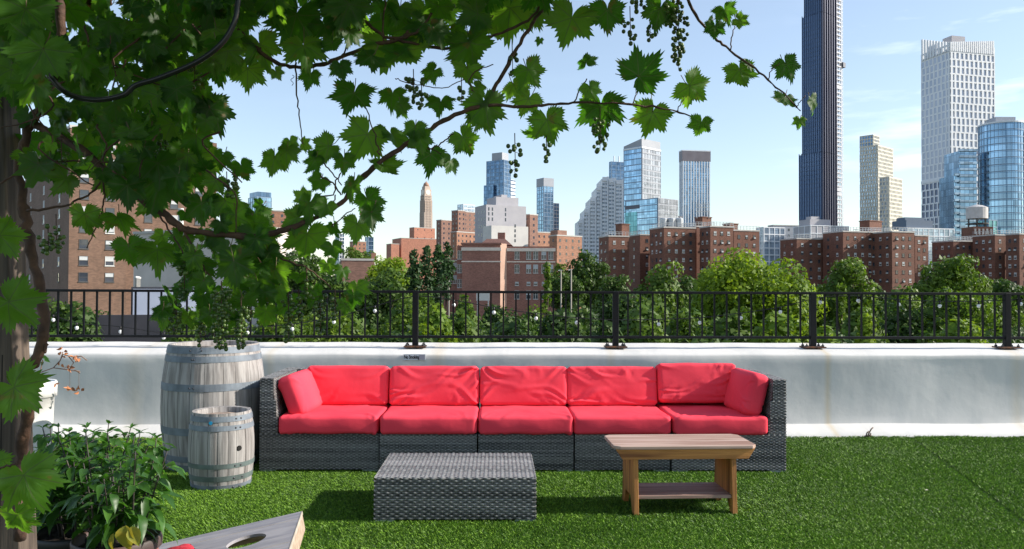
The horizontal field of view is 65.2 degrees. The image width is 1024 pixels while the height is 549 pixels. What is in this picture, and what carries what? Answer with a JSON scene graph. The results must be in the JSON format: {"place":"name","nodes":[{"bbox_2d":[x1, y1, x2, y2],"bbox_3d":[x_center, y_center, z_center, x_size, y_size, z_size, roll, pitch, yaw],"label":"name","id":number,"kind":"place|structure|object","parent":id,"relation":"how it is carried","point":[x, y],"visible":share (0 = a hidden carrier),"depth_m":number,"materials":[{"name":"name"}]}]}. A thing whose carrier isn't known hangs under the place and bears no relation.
{"place":"outdoors","nodes":[
{"label":"outdoors","id":0,"kind":"place"},
{"bbox_2d":[25,125,216,339],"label":"apartment block","id":1,"kind":"structure","parent":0,"point":[75,263],"depth_m":130.84,"materials":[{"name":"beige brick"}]},
{"bbox_2d":[95,276,206,341],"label":"rooftop shed","id":2,"kind":"structure","parent":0,"point":[141,311],"depth_m":60.42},
{"bbox_2d":[248,192,271,211],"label":"glass block","id":3,"kind":"structure","parent":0,"point":[265,196],"depth_m":623.49,"materials":[{"name":"glass"}]},
{"bbox_2d":[409,227,434,238],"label":"red building","id":4,"kind":"structure","parent":0,"point":[420,232],"depth_m":906.06,"materials":[{"name":"brick"}]},
{"bbox_2d":[484,152,514,204],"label":"slate tower","id":5,"kind":"structure","parent":0,"point":[499,181],"depth_m":807.65,"materials":[{"name":"blue glass"}]},
{"bbox_2d":[21,0,1023,275],"label":"sky","id":6,"kind":"structure","parent":0,"point":[755,148],"materials":[{"name":"blue"}]},
{"bbox_2d":[536,178,553,231],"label":"slim glass tower","id":7,"kind":"structure","parent":0,"point":[544,186],"depth_m":704.72,"materials":[{"name":"blue glass"}]},
{"bbox_2d":[575,177,622,266],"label":"stepped tower","id":8,"kind":"structure","parent":0,"point":[601,212],"depth_m":655.89,"materials":[{"name":"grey glass"}]},
{"bbox_2d":[609,156,623,179],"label":"blue tower","id":9,"kind":"structure","parent":0,"point":[616,170],"depth_m":1008.06,"materials":[{"name":"glass"}]},
{"bbox_2d":[623,138,660,223],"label":"office tower","id":10,"kind":"structure","parent":0,"point":[642,170],"depth_m":569.38,"materials":[{"name":"blue glass"}]},
{"bbox_2d":[598,207,759,314],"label":"housing block","id":11,"kind":"structure","parent":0,"point":[692,248],"depth_m":264.88,"materials":[{"name":"red brick"}]},
{"bbox_2d":[679,150,710,226],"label":"pinstripe tower","id":12,"kind":"structure","parent":0,"point":[694,179],"depth_m":605.12,"materials":[{"name":"blue glass"}]},
{"bbox_2d":[799,0,845,225],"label":"dark skyscraper","id":13,"kind":"structure","parent":0,"point":[820,190],"depth_m":654.24,"materials":[{"name":"blue glass"}]},
{"bbox_2d":[780,220,928,295],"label":"housing block","id":14,"kind":"structure","parent":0,"point":[890,259],"depth_m":266.93,"materials":[{"name":"red brick"}]},
{"bbox_2d":[860,134,892,220],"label":"cream tower","id":15,"kind":"structure","parent":0,"point":[876,160],"depth_m":713.84,"materials":[{"name":"beige concrete"}]},
{"bbox_2d":[879,176,902,231],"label":"cream wing","id":16,"kind":"structure","parent":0,"point":[890,202],"depth_m":680.93,"materials":[{"name":"beige concrete"}]},
{"bbox_2d":[961,205,992,239],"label":"water tower","id":17,"kind":"structure","parent":0,"point":[976,212],"depth_m":300.75,"materials":[{"name":"grey metal"}]},
{"bbox_2d":[931,229,1023,287],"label":"housing block","id":18,"kind":"structure","parent":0,"point":[1000,255],"depth_m":268.35,"materials":[{"name":"red brick"}]},
{"label":"ground","id":19,"kind":"structure","parent":0,"visible":0},
{"bbox_2d":[34,299,104,341],"bbox_3d":[-30.558,6.856,55.041,4.770,10.542,3.943,1,-1,-34],"label":"tree","id":20,"kind":"object","parent":19,"relation":"on","point":[77,317],"visible":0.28,"depth_m":54.64,"materials":[{"name":"green plant"}]},
{"bbox_2d":[161,305,201,341],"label":"tree","id":21,"kind":"object","parent":19,"relation":"on","point":[183,327],"visible":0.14,"depth_m":52.90,"materials":[{"name":"green plant"}]},
{"bbox_2d":[133,208,297,338],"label":"warehouse","id":22,"kind":"structure","parent":19,"relation":"on","point":[170,276],"depth_m":107.41,"materials":[{"name":"stone"}]},
{"bbox_2d":[271,210,285,227],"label":"brick block","id":23,"kind":"structure","parent":19,"relation":"on","point":[279,216],"depth_m":421.58,"materials":[{"name":"brick"}]},
{"bbox_2d":[249,303,315,341],"bbox_3d":[-13.906,6.845,47.290,4.113,10.429,4.150,0,-1,-1],"label":"tree","id":24,"kind":"object","parent":19,"relation":"on","point":[280,329],"visible":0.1,"depth_m":47.09,"materials":[{"name":"green plant"}]},
{"bbox_2d":[265,247,335,326],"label":"tree","id":25,"kind":"object","parent":19,"relation":"on","point":[308,262],"visible":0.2,"depth_m":97.47,"materials":[{"name":"green plant"}]},
{"bbox_2d":[297,311,349,341],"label":"tree","id":26,"kind":"object","parent":19,"relation":"on","point":[333,329],"visible":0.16,"depth_m":54.00,"materials":[{"name":"green plant"}]},
{"bbox_2d":[316,273,349,313],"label":"tree","id":27,"kind":"object","parent":19,"relation":"on","point":[329,280],"visible":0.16,"depth_m":93.58,"materials":[{"name":"green plant"}]},
{"bbox_2d":[330,309,376,341],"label":"tree","id":28,"kind":"object","parent":19,"relation":"on","point":[357,326],"visible":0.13,"depth_m":63.98,"materials":[{"name":"green plant"}]},
{"bbox_2d":[339,253,375,317],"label":"brick building","id":29,"kind":"structure","parent":19,"relation":"on","point":[358,268],"depth_m":230.23,"materials":[{"name":"brick"}]},
{"bbox_2d":[342,247,374,258],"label":"tree","id":30,"kind":"object","parent":19,"relation":"on","point":[350,253],"visible":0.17,"depth_m":247.20,"materials":[{"name":"green plant"}]},
{"bbox_2d":[353,267,423,341],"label":"tree","id":31,"kind":"object","parent":19,"relation":"on","point":[389,282],"visible":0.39,"depth_m":73.93,"materials":[{"name":"green plant"}]},
{"bbox_2d":[376,256,416,295],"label":"tree","id":32,"kind":"object","parent":19,"relation":"on","point":[386,263],"visible":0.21,"depth_m":128.25,"materials":[{"name":"green plant"}]},
{"bbox_2d":[370,293,424,342],"bbox_3d":[-8.288,6.872,61.598,5.481,10.915,4.194,0,-1,-1],"label":"tree","id":33,"kind":"object","parent":19,"relation":"on","point":[396,321],"visible":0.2,"depth_m":61.05,"materials":[{"name":"green plant"}]},
{"bbox_2d":[404,248,423,294],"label":"tree","id":34,"kind":"object","parent":19,"relation":"on","point":[414,269],"visible":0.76,"depth_m":111.49,"materials":[{"name":"green plant"}]},
{"bbox_2d":[392,238,435,289],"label":"red church hall","id":35,"kind":"structure","parent":19,"relation":"on","point":[407,246],"depth_m":855.56,"materials":[{"name":"brick"}]},
{"bbox_2d":[419,181,432,227],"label":"clock tower","id":36,"kind":"structure","parent":19,"relation":"on","point":[426,217],"depth_m":1144.87,"materials":[{"name":"stone"}]},
{"bbox_2d":[417,245,435,300],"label":"tree","id":37,"kind":"object","parent":19,"relation":"on","point":[428,279],"visible":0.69,"depth_m":113.48,"materials":[{"name":"green plant"}]},
{"bbox_2d":[408,303,457,342],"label":"tree","id":38,"kind":"object","parent":19,"relation":"on","point":[446,325],"visible":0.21,"depth_m":55.33,"materials":[{"name":"green plant"}]},
{"bbox_2d":[429,244,446,308],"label":"tree","id":39,"kind":"object","parent":19,"relation":"on","point":[437,265],"visible":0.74,"depth_m":115.45,"materials":[{"name":"green plant"}]},
{"bbox_2d":[436,219,451,285],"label":"brown apartments","id":40,"kind":"structure","parent":19,"relation":"on","point":[443,231],"depth_m":562.23,"materials":[{"name":"brick"}]},
{"bbox_2d":[439,241,455,314],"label":"tree","id":41,"kind":"object","parent":19,"relation":"on","point":[448,261],"visible":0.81,"depth_m":149.43,"materials":[{"name":"green plant"}]},
{"bbox_2d":[451,210,464,231],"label":"brown apartments","id":42,"kind":"structure","parent":19,"relation":"on","point":[458,220],"depth_m":572.58,"materials":[{"name":"brick"}]},
{"bbox_2d":[450,231,474,258],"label":"brown apartments","id":43,"kind":"structure","parent":19,"relation":"on","point":[458,238],"depth_m":522.75,"materials":[{"name":"orange brick"}]},
{"bbox_2d":[448,309,479,342],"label":"tree","id":44,"kind":"object","parent":19,"relation":"on","point":[459,321],"visible":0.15,"depth_m":57.40,"materials":[{"name":"green plant"}]},
{"bbox_2d":[455,294,479,342],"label":"tree","id":45,"kind":"object","parent":19,"relation":"on","point":[471,313],"visible":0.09,"depth_m":73.46,"materials":[{"name":"green plant"}]},
{"bbox_2d":[465,211,474,231],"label":"brown apartments","id":46,"kind":"structure","parent":19,"relation":"on","point":[469,221],"depth_m":594.79,"materials":[{"name":"brick"}]},
{"bbox_2d":[479,303,507,342],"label":"tree","id":47,"kind":"object","parent":19,"relation":"on","point":[496,317],"visible":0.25,"depth_m":89.23,"materials":[{"name":"green plant"}]},
{"bbox_2d":[440,233,555,320],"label":"school","id":48,"kind":"object","parent":19,"relation":"on","point":[501,263],"visible":0.68,"depth_m":216.02,"materials":[{"name":"brick"}]},
{"bbox_2d":[475,195,525,242],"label":"grey block","id":49,"kind":"structure","parent":19,"relation":"on","point":[501,210],"depth_m":426.95,"materials":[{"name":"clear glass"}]},
{"bbox_2d":[483,224,527,245],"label":"white block","id":50,"kind":"structure","parent":19,"relation":"on","point":[515,235],"depth_m":407.47,"materials":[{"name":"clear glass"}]},
{"bbox_2d":[481,315,550,342],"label":"tree","id":51,"kind":"object","parent":19,"relation":"on","point":[509,327],"visible":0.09,"depth_m":45.30,"materials":[{"name":"green plant"}]},
{"bbox_2d":[29,307,1023,343],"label":"undergrowth","id":52,"kind":"object","parent":19,"relation":"on","point":[484,330],"visible":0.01,"depth_m":55.66,"materials":[{"name":"green plant"}]},
{"bbox_2d":[526,214,537,245],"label":"brown slab","id":53,"kind":"structure","parent":19,"relation":"on","point":[532,222],"depth_m":442.34,"materials":[{"name":"brick"}]},
{"bbox_2d":[539,261,551,316],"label":"tree","id":54,"kind":"object","parent":19,"relation":"on","point":[547,285],"visible":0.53,"depth_m":77.91,"materials":[{"name":"green plant"}]},
{"bbox_2d":[532,308,590,342],"bbox_3d":[3.070,7.177,51.550,4.474,10.039,3.978,0,-1,-16],"label":"tree","id":55,"kind":"object","parent":19,"relation":"on","point":[559,326],"visible":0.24,"depth_m":51.36,"materials":[{"name":"green plant"}]},
{"bbox_2d":[542,272,586,317],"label":"tree","id":56,"kind":"object","parent":19,"relation":"on","point":[577,285],"visible":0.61,"depth_m":163.00,"materials":[{"name":"green plant"}]},
{"bbox_2d":[549,230,581,310],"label":"orange block","id":57,"kind":"structure","parent":19,"relation":"on","point":[568,247],"depth_m":404.94,"materials":[{"name":"brick"}]},
{"bbox_2d":[571,301,598,339],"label":"tree","id":58,"kind":"object","parent":19,"relation":"on","point":[585,314],"visible":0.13,"depth_m":61.42,"materials":[{"name":"green plant"}]},
{"bbox_2d":[565,249,610,308],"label":"tree","id":59,"kind":"object","parent":19,"relation":"on","point":[589,275],"visible":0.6,"depth_m":168.46,"materials":[{"name":"green plant"}]},
{"bbox_2d":[591,318,625,342],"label":"tree","id":60,"kind":"object","parent":19,"relation":"on","point":[607,329],"visible":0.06,"depth_m":43.77,"materials":[{"name":"green plant"}]},
{"bbox_2d":[595,274,632,315],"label":"tree","id":61,"kind":"object","parent":19,"relation":"on","point":[619,284],"visible":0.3,"depth_m":148.94,"materials":[{"name":"green plant"}]},
{"bbox_2d":[592,289,651,333],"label":"tree","id":62,"kind":"object","parent":19,"relation":"on","point":[622,306],"visible":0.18,"depth_m":78.91,"materials":[{"name":"green plant"}]},
{"bbox_2d":[620,303,673,342],"bbox_3d":[7.461,6.865,45.718,3.729,10.496,3.829,0,-1,34],"label":"tree","id":63,"kind":"object","parent":19,"relation":"on","point":[646,327],"visible":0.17,"depth_m":45.49,"materials":[{"name":"green plant"}]},
{"bbox_2d":[625,198,677,234],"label":"office podium","id":64,"kind":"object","parent":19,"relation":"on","point":[642,214],"visible":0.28,"depth_m":531.44,"materials":[{"name":"blue glass"}]},
{"bbox_2d":[633,295,673,333],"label":"tree","id":65,"kind":"object","parent":19,"relation":"on","point":[659,309],"visible":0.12,"depth_m":65.62,"materials":[{"name":"green plant"}]},
{"bbox_2d":[633,261,688,315],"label":"tree","id":66,"kind":"object","parent":19,"relation":"on","point":[659,281],"visible":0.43,"depth_m":91.23,"materials":[{"name":"green plant"}]},
{"bbox_2d":[673,274,693,311],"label":"tree","id":67,"kind":"object","parent":19,"relation":"on","point":[686,283],"visible":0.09,"depth_m":109.55,"materials":[{"name":"green plant"}]},
{"bbox_2d":[666,308,710,342],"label":"tree","id":68,"kind":"object","parent":19,"relation":"on","point":[683,327],"visible":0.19,"depth_m":51.45,"materials":[{"name":"green plant"}]},
{"bbox_2d":[696,306,756,342],"bbox_3d":[13.128,7.032,47.905,4.570,10.281,3.344,1,-1,-22],"label":"tree","id":69,"kind":"object","parent":19,"relation":"on","point":[720,329],"visible":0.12,"depth_m":47.64,"materials":[{"name":"green plant"}]},
{"bbox_2d":[684,247,828,335],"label":"tree","id":70,"kind":"object","parent":19,"relation":"on","point":[732,275],"visible":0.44,"depth_m":66.98,"materials":[{"name":"green plant"}]},
{"bbox_2d":[756,227,784,280],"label":"pale teal block","id":71,"kind":"structure","parent":19,"relation":"on","point":[769,244],"depth_m":424.55,"materials":[{"name":"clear glass"}]},
{"bbox_2d":[751,310,808,342],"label":"tree","id":72,"kind":"object","parent":19,"relation":"on","point":[781,324],"visible":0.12,"depth_m":45.67,"materials":[{"name":"green plant"}]},
{"bbox_2d":[774,274,816,342],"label":"tree","id":73,"kind":"object","parent":19,"relation":"on","point":[804,286],"visible":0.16,"depth_m":65.69,"materials":[{"name":"green plant"}]},
{"bbox_2d":[793,216,848,237],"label":"vaulted hall","id":74,"kind":"structure","parent":19,"relation":"on","point":[817,226],"depth_m":407.77,"materials":[{"name":"white"}]},
{"bbox_2d":[817,325,840,343],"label":"tree","id":75,"kind":"object","parent":19,"relation":"on","point":[820,331],"visible":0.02,"depth_m":41.92,"materials":[{"name":"green plant"}]},
{"bbox_2d":[833,283,847,335],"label":"tree","id":76,"kind":"object","parent":19,"relation":"on","point":[842,301],"visible":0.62,"depth_m":62.27,"materials":[{"name":"green plant"}]},
{"bbox_2d":[811,256,878,329],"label":"tree","id":77,"kind":"object","parent":19,"relation":"on","point":[847,271],"visible":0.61,"depth_m":91.21,"materials":[{"name":"green plant"}]},
{"bbox_2d":[838,306,888,343],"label":"tree","id":78,"kind":"object","parent":19,"relation":"on","point":[853,320],"visible":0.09,"depth_m":58.01,"materials":[{"name":"green plant"}]},
{"bbox_2d":[853,312,877,342],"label":"tree","id":79,"kind":"object","parent":19,"relation":"on","point":[867,325],"visible":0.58,"depth_m":42.06,"materials":[{"name":"green plant"}]},
{"bbox_2d":[881,285,925,325],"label":"tree","id":80,"kind":"object","parent":19,"relation":"on","point":[905,302],"visible":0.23,"depth_m":76.00,"materials":[{"name":"green plant"}]},
{"bbox_2d":[878,302,929,342],"bbox_3d":[29.530,7.255,60.528,4.798,10.398,5.511,0,-1,-1],"label":"tree","id":81,"kind":"object","parent":19,"relation":"on","point":[903,325],"visible":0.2,"depth_m":59.78,"materials":[{"name":"green plant"}]},
{"bbox_2d":[892,217,954,266],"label":"green roofed block","id":82,"kind":"structure","parent":19,"relation":"on","point":[921,225],"depth_m":387.79,"materials":[{"name":"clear glass"}]},
{"bbox_2d":[911,253,993,314],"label":"tree","id":83,"kind":"object","parent":19,"relation":"on","point":[955,274],"visible":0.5,"depth_m":94.67,"materials":[{"name":"green plant"}]},
{"bbox_2d":[921,35,994,227],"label":"white grid tower","id":84,"kind":"structure","parent":19,"relation":"on","point":[957,90],"depth_m":492.75,"materials":[{"name":"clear glass"}]},
{"bbox_2d":[928,318,988,342],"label":"tree","id":85,"kind":"object","parent":19,"relation":"on","point":[952,329],"visible":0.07,"depth_m":49.98,"materials":[{"name":"green plant"}]},
{"bbox_2d":[914,286,1011,342],"bbox_3d":[33.456,6.648,59.843,7.417,11.610,5.831,0,-1,-1],"label":"tree","id":86,"kind":"object","parent":19,"relation":"on","point":[964,311],"visible":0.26,"depth_m":59.17,"materials":[{"name":"green plant"}]},
{"bbox_2d":[939,117,1023,239],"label":"curved glass tower","id":87,"kind":"structure","parent":19,"relation":"on","point":[1000,174],"depth_m":410.72,"materials":[{"name":"blue glass"}]},
{"bbox_2d":[984,277,1023,321],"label":"tree","id":88,"kind":"object","parent":19,"relation":"on","point":[1001,285],"visible":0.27,"depth_m":129.14,"materials":[{"name":"green plant"}]},
{"bbox_2d":[984,295,1023,340],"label":"tree","id":89,"kind":"object","parent":19,"relation":"on","point":[1014,321],"visible":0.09,"depth_m":87.54,"materials":[{"name":"green plant"}]},
{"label":"roof deck","id":90,"kind":"structure","parent":19,"relation":"on","visible":0},
{"bbox_2d":[29,342,1023,438],"bbox_3d":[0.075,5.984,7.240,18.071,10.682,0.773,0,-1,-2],"label":"parapet wall","id":91,"kind":"structure","parent":90,"relation":"on","point":[907,389],"depth_m":7.24,"materials":[{"name":"white concrete"}]},
{"bbox_2d":[29,289,1023,347],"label":"metal railing","id":92,"kind":"object","parent":91,"relation":"on","point":[812,337],"visible":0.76,"depth_m":7.41,"materials":[{"name":"black metal"}]},
{"bbox_2d":[51,295,1022,338],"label":"string light","id":93,"kind":"object","parent":92,"relation":"hanging from","point":[536,317],"visible":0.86,"depth_m":7.47,"materials":[{"name":"black"}]},
{"bbox_2d":[39,434,1023,548],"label":"turf","id":94,"kind":"structure","parent":90,"relation":"on","point":[664,502],"depth_m":4.86,"materials":[{"name":"green plant"}]},
{"bbox_2d":[0,96,36,548],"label":"wooden post","id":95,"kind":"object","parent":94,"relation":"on","point":[14,345],"visible":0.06,"depth_m":2.34,"materials":[{"name":"brown wood"}]},
{"bbox_2d":[0,0,816,541],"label":"grape vine","id":96,"kind":"object","parent":95,"relation":"attached to","point":[166,128],"visible":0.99,"depth_m":2.08,"materials":[{"name":"green plant"}]},
{"bbox_2d":[45,0,240,102],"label":"branch","id":97,"kind":"object","parent":96,"relation":"attached to","point":[218,46],"visible":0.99,"depth_m":1.77,"materials":[{"name":"brown wood"}]},
{"bbox_2d":[32,347,86,451],"bbox_3d":[-3.596,0.971,6.077,0.581,0.834,0.372,0,-1,24],"label":"white planter","id":98,"kind":"object","parent":94,"relation":"on","point":[45,415],"visible":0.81,"depth_m":6.09,"materials":[{"name":"plastic"}]},
{"bbox_2d":[33,420,147,548],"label":"potted plant","id":99,"kind":"object","parent":94,"relation":"on","point":[53,532],"visible":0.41,"depth_m":2.94,"materials":[{"name":"green plant"}]},
{"bbox_2d":[53,427,165,519],"bbox_3d":[-1.654,0.984,3.229,0.421,0.727,0.414,0,-1,-1],"label":"potted plant","id":100,"kind":"object","parent":94,"relation":"on","point":[149,452],"visible":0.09,"depth_m":3.31,"materials":[{"name":"green plant"}]},
{"bbox_2d":[44,426,186,548],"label":"potted plant","id":101,"kind":"object","parent":94,"relation":"on","point":[110,525],"visible":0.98,"depth_m":2.75,"materials":[{"name":"green plant"}]},
{"bbox_2d":[160,340,263,472],"bbox_3d":[-2.191,0.946,5.876,0.721,0.885,0.723,0,-1,6],"label":"barrel","id":102,"kind":"object","parent":94,"relation":"on","point":[207,374],"visible":0.66,"depth_m":5.58,"materials":[{"name":"grey wood"}]},
{"bbox_2d":[187,406,254,490],"bbox_3d":[-1.911,1.135,5.267,0.420,0.487,0.416,-1,-1,44],"label":"barrel","id":103,"kind":"object","parent":94,"relation":"on","point":[221,448],"visible":1,"depth_m":5.10,"materials":[{"name":"grey wood"}]},
{"bbox_2d":[159,511,304,548],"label":"cornhole board","id":104,"kind":"object","parent":94,"relation":"on","point":[284,531],"visible":0.97,"depth_m":3.35,"materials":[{"name":"grey wood"}]},
{"bbox_2d":[259,365,391,471],"bbox_3d":[-1.359,1.047,5.983,0.844,0.699,0.802,0,-1,-1],"label":"sofa module","id":105,"kind":"object","parent":94,"relation":"on","point":[320,417],"visible":0.88,"depth_m":5.62,"materials":[{"name":"fabric"}]},
{"bbox_2d":[379,366,479,469],"bbox_3d":[-0.593,1.049,5.982,0.693,0.700,0.802,0,-1,-1],"label":"sofa module","id":106,"kind":"object","parent":94,"relation":"on","point":[433,409],"visible":0.95,"depth_m":5.80,"materials":[{"name":"fabric"}]},
{"bbox_2d":[373,453,536,522],"bbox_3d":[-0.320,1.251,4.744,0.903,0.256,0.671,0,-1,-1],"label":"wicker footstool","id":107,"kind":"object","parent":94,"relation":"on","point":[446,486],"visible":1,"depth_m":4.42,"materials":[{"name":"wicker"}]},
{"bbox_2d":[478,366,573,471],"bbox_3d":[0.092,1.052,5.994,0.681,0.700,0.804,0,-1,-1],"label":"sofa module","id":108,"kind":"object","parent":94,"relation":"on","point":[523,409],"visible":0.98,"depth_m":5.67,"materials":[{"name":"fabric"}]},
{"bbox_2d":[566,366,670,472],"bbox_3d":[0.771,1.055,6.006,0.704,0.699,0.803,0,-1,-1],"label":"sofa module","id":109,"kind":"object","parent":94,"relation":"on","point":[602,401],"visible":0.77,"depth_m":5.84,"materials":[{"name":"fabric"}]},
{"bbox_2d":[604,434,755,514],"bbox_3d":[0.983,1.177,4.739,0.830,0.393,0.370,0,-1,-3],"label":"coffee table","id":110,"kind":"object","parent":94,"relation":"on","point":[725,451],"visible":1,"depth_m":4.62,"materials":[{"name":"brown wood"}]},
{"bbox_2d":[655,363,786,472],"bbox_3d":[1.524,1.044,6.005,0.818,0.728,0.804,0,-1,-1],"label":"sofa module","id":111,"kind":"object","parent":94,"relation":"on","point":[748,404],"visible":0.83,"depth_m":5.70,"materials":[{"name":"fabric"}]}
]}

